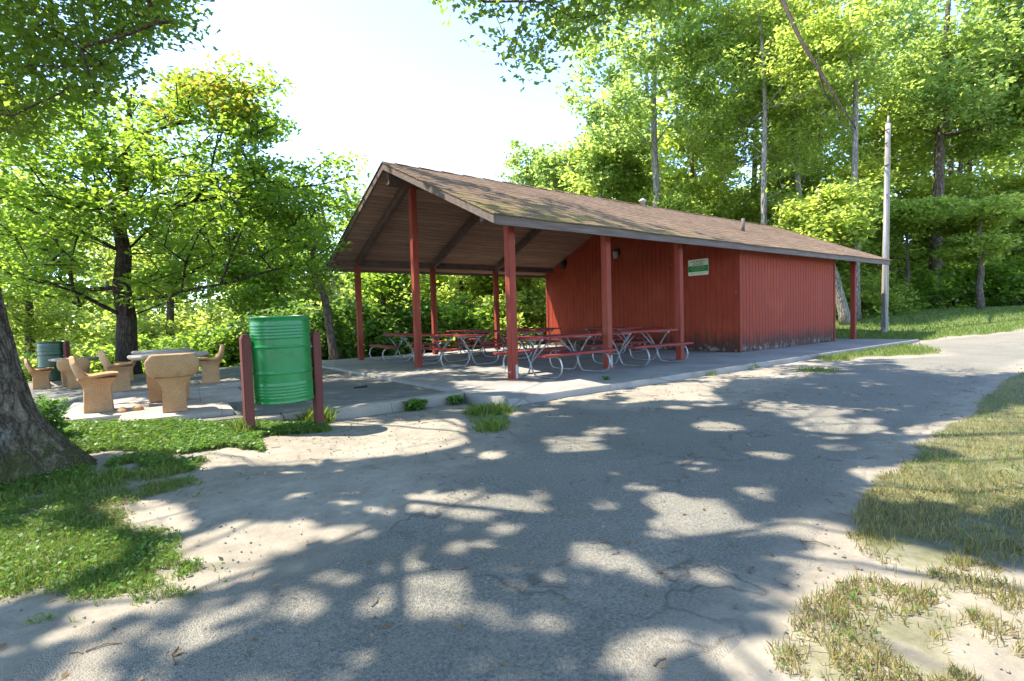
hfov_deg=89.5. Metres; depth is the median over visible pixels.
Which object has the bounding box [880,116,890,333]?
utility pole
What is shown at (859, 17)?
locust tree
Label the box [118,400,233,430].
paving slab
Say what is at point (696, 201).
young tree
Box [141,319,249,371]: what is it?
shrub
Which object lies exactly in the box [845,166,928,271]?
young tree
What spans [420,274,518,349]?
slender tree
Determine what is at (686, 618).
road
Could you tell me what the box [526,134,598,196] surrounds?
young tree
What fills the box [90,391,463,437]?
concrete curb
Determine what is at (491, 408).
weed
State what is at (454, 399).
weed
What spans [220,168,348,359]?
crooked tree
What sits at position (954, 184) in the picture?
young tree
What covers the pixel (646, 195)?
young tree
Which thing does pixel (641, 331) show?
picnic table
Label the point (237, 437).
ground ivy
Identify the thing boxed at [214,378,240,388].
paving slab
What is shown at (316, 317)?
shrub
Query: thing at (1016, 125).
oak tree
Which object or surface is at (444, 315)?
shrub
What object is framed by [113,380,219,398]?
paving slab
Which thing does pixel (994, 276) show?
shrub
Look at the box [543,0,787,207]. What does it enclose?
poplar tree
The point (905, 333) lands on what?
grass
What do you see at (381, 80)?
sky
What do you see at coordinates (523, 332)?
picnic table
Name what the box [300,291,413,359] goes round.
shrub
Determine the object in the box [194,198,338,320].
woodland tree
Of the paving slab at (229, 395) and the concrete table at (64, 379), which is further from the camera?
the concrete table at (64, 379)
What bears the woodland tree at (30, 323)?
on the ground at (284, 532)
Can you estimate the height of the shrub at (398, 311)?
2.874 m
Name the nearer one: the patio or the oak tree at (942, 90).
the patio
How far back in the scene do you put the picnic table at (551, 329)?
16.49 m
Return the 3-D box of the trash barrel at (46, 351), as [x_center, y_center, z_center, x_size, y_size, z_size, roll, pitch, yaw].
[-11.117,0.550,12.533,0.672,1.067,0.783,-4,3,-37]
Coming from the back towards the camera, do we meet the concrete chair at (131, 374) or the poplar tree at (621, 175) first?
the poplar tree at (621, 175)
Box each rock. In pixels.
[117,408,126,412]
[131,405,143,410]
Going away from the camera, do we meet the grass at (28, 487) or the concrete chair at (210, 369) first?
the grass at (28, 487)
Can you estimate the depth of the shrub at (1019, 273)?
26.69 m
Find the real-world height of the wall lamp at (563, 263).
0.320 m
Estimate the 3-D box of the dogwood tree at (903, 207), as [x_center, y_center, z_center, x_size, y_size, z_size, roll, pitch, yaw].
[19.461,-4.221,25.834,5.569,6.046,4.844,-1,3,7]
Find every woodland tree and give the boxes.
[0,178,60,303]
[1,166,114,359]
[47,152,237,350]
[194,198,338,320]
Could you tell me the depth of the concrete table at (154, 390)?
7.14 m
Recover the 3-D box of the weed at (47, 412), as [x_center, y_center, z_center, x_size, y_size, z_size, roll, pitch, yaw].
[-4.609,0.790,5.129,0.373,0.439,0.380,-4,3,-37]
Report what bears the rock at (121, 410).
on the paving slab at (75, 414)
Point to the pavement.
(472, 381)
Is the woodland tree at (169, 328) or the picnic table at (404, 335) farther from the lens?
the woodland tree at (169, 328)
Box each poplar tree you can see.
[494,137,561,186]
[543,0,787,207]
[574,120,661,200]
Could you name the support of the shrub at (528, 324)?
on the ground at (284, 532)
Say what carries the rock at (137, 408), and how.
on the paving slab at (75, 414)
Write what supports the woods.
on the ground at (284, 532)
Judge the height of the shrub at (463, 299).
2.899 m
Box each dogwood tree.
[836,193,977,311]
[893,191,1023,309]
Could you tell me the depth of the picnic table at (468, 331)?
15.96 m
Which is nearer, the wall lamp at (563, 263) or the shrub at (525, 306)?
the wall lamp at (563, 263)
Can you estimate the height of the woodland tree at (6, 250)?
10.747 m
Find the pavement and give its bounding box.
[322,338,919,407]
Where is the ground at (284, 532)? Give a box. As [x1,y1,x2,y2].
[0,304,1023,680]
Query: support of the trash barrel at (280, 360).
on the ground at (284, 532)
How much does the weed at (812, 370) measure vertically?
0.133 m
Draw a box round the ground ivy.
[0,417,331,490]
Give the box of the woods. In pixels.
[0,0,1023,359]
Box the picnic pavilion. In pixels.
[326,161,891,379]
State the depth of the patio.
8.72 m
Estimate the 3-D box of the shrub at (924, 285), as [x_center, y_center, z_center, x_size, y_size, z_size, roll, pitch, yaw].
[21.228,-2.769,27.954,5.186,3.080,6.261,-2,3,2]
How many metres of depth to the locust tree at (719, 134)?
25.08 m
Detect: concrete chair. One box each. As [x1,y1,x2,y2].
[24,358,53,389]
[56,357,89,388]
[69,355,118,413]
[98,350,133,391]
[114,360,136,380]
[144,353,198,412]
[199,344,224,383]
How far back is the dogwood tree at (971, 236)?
23.40 m
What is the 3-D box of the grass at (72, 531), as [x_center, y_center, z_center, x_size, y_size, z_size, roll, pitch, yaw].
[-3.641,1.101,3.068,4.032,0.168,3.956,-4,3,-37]
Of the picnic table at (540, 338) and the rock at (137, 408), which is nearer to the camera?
the rock at (137, 408)
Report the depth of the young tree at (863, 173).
28.32 m
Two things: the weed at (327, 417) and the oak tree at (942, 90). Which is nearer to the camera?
the weed at (327, 417)
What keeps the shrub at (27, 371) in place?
on the ground at (284, 532)
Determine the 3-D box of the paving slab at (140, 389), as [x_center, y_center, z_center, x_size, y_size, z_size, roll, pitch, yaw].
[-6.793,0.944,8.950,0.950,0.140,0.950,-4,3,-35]
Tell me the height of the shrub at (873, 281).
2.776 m
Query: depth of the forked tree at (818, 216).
22.09 m
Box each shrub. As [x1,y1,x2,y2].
[18,353,36,379]
[19,339,114,381]
[86,334,201,373]
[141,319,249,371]
[199,309,311,366]
[232,299,353,366]
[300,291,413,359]
[348,292,458,356]
[396,297,505,353]
[428,291,534,352]
[463,285,546,348]
[516,283,546,344]
[836,266,926,317]
[837,264,901,311]
[861,258,972,310]
[910,260,1002,308]
[943,260,1023,307]
[975,253,1023,306]
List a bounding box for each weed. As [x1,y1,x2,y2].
[32,394,47,408]
[33,398,72,435]
[222,414,264,434]
[294,403,343,422]
[402,397,427,410]
[446,395,464,404]
[460,399,519,416]
[470,413,511,433]
[795,365,842,372]
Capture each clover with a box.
[0,426,239,622]
[773,381,1023,680]
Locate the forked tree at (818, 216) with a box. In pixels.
[770,172,896,325]
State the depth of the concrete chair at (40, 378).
11.43 m
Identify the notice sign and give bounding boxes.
[688,258,708,275]
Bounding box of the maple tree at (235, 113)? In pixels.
[0,50,372,374]
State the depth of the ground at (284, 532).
3.16 m
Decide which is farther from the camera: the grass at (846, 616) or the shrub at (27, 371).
the shrub at (27, 371)
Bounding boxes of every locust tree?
[662,0,878,224]
[699,0,873,197]
[772,0,928,320]
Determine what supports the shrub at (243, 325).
on the ground at (284, 532)
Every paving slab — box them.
[54,402,150,421]
[69,387,241,409]
[81,386,147,401]
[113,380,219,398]
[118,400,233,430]
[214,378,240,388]
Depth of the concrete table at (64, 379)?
11.74 m
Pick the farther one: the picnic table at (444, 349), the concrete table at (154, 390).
the picnic table at (444, 349)
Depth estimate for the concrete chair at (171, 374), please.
6.24 m
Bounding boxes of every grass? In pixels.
[0,416,331,503]
[0,430,246,626]
[761,371,1023,680]
[815,342,942,360]
[836,304,1023,339]
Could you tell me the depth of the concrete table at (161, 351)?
9.10 m
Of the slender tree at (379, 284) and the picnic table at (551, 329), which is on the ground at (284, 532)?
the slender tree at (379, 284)
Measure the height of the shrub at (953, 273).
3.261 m
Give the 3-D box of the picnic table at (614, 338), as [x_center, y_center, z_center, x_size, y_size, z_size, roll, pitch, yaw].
[2.845,-0.022,15.036,1.662,0.731,1.868,-4,3,-39]
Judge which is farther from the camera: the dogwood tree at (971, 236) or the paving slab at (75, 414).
the dogwood tree at (971, 236)
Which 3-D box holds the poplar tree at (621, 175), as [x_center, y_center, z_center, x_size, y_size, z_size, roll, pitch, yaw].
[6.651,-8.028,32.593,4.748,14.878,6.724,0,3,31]
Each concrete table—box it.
[48,356,98,386]
[127,351,208,402]
[131,348,193,354]
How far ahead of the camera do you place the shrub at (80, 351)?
17.45 m
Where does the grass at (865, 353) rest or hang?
on the ground at (284, 532)
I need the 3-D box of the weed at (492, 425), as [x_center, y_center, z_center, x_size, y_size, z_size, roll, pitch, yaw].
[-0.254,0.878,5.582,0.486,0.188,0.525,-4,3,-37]
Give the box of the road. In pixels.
[10,328,1023,680]
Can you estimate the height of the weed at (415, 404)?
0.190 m
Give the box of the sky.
[0,0,1023,329]
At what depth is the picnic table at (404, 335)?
14.14 m
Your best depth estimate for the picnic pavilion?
14.66 m
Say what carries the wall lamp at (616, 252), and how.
attached to the picnic pavilion
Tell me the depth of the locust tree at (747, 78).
25.31 m
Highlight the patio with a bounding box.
[30,366,444,424]
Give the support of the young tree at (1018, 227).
on the ground at (284, 532)
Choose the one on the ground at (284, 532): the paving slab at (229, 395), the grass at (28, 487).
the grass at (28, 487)
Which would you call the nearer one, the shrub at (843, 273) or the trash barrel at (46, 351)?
the trash barrel at (46, 351)
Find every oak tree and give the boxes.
[0,0,719,488]
[822,0,1023,308]
[936,0,1023,159]
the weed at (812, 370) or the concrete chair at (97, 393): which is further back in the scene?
the weed at (812, 370)
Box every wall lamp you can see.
[560,260,566,268]
[613,248,619,258]
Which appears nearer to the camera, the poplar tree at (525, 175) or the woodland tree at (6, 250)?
the woodland tree at (6, 250)
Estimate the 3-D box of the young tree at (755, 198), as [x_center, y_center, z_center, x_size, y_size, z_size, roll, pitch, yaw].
[15.306,-6.093,30.502,6.691,9.667,6.302,-4,3,-37]
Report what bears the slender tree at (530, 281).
on the ground at (284, 532)
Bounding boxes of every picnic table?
[369,333,442,362]
[410,333,503,367]
[437,330,505,355]
[479,330,560,358]
[493,333,616,378]
[499,328,569,350]
[569,327,651,353]
[585,329,692,366]
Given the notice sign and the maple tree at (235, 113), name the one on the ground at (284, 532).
the maple tree at (235, 113)
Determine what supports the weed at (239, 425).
on the ground at (284, 532)
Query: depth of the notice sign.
14.47 m
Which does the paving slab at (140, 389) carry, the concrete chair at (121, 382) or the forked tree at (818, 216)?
the concrete chair at (121, 382)
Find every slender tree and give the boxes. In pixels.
[318,184,437,325]
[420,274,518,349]
[490,276,545,316]
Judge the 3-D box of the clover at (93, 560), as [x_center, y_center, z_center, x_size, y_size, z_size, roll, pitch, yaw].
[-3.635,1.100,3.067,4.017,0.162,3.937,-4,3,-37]
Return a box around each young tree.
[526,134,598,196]
[618,185,684,210]
[646,176,759,221]
[722,147,841,226]
[803,151,905,268]
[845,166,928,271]
[906,169,1023,304]
[951,174,1023,302]
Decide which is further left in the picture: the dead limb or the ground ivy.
the ground ivy
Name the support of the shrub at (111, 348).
on the ground at (284, 532)
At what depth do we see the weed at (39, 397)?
6.34 m
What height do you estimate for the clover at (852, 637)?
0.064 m
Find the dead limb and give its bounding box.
[780,0,856,129]
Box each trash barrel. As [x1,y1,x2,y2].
[36,341,70,379]
[239,315,324,429]
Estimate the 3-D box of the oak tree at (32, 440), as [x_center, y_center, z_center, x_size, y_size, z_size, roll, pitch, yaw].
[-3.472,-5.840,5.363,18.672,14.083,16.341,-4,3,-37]
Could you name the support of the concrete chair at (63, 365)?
on the patio

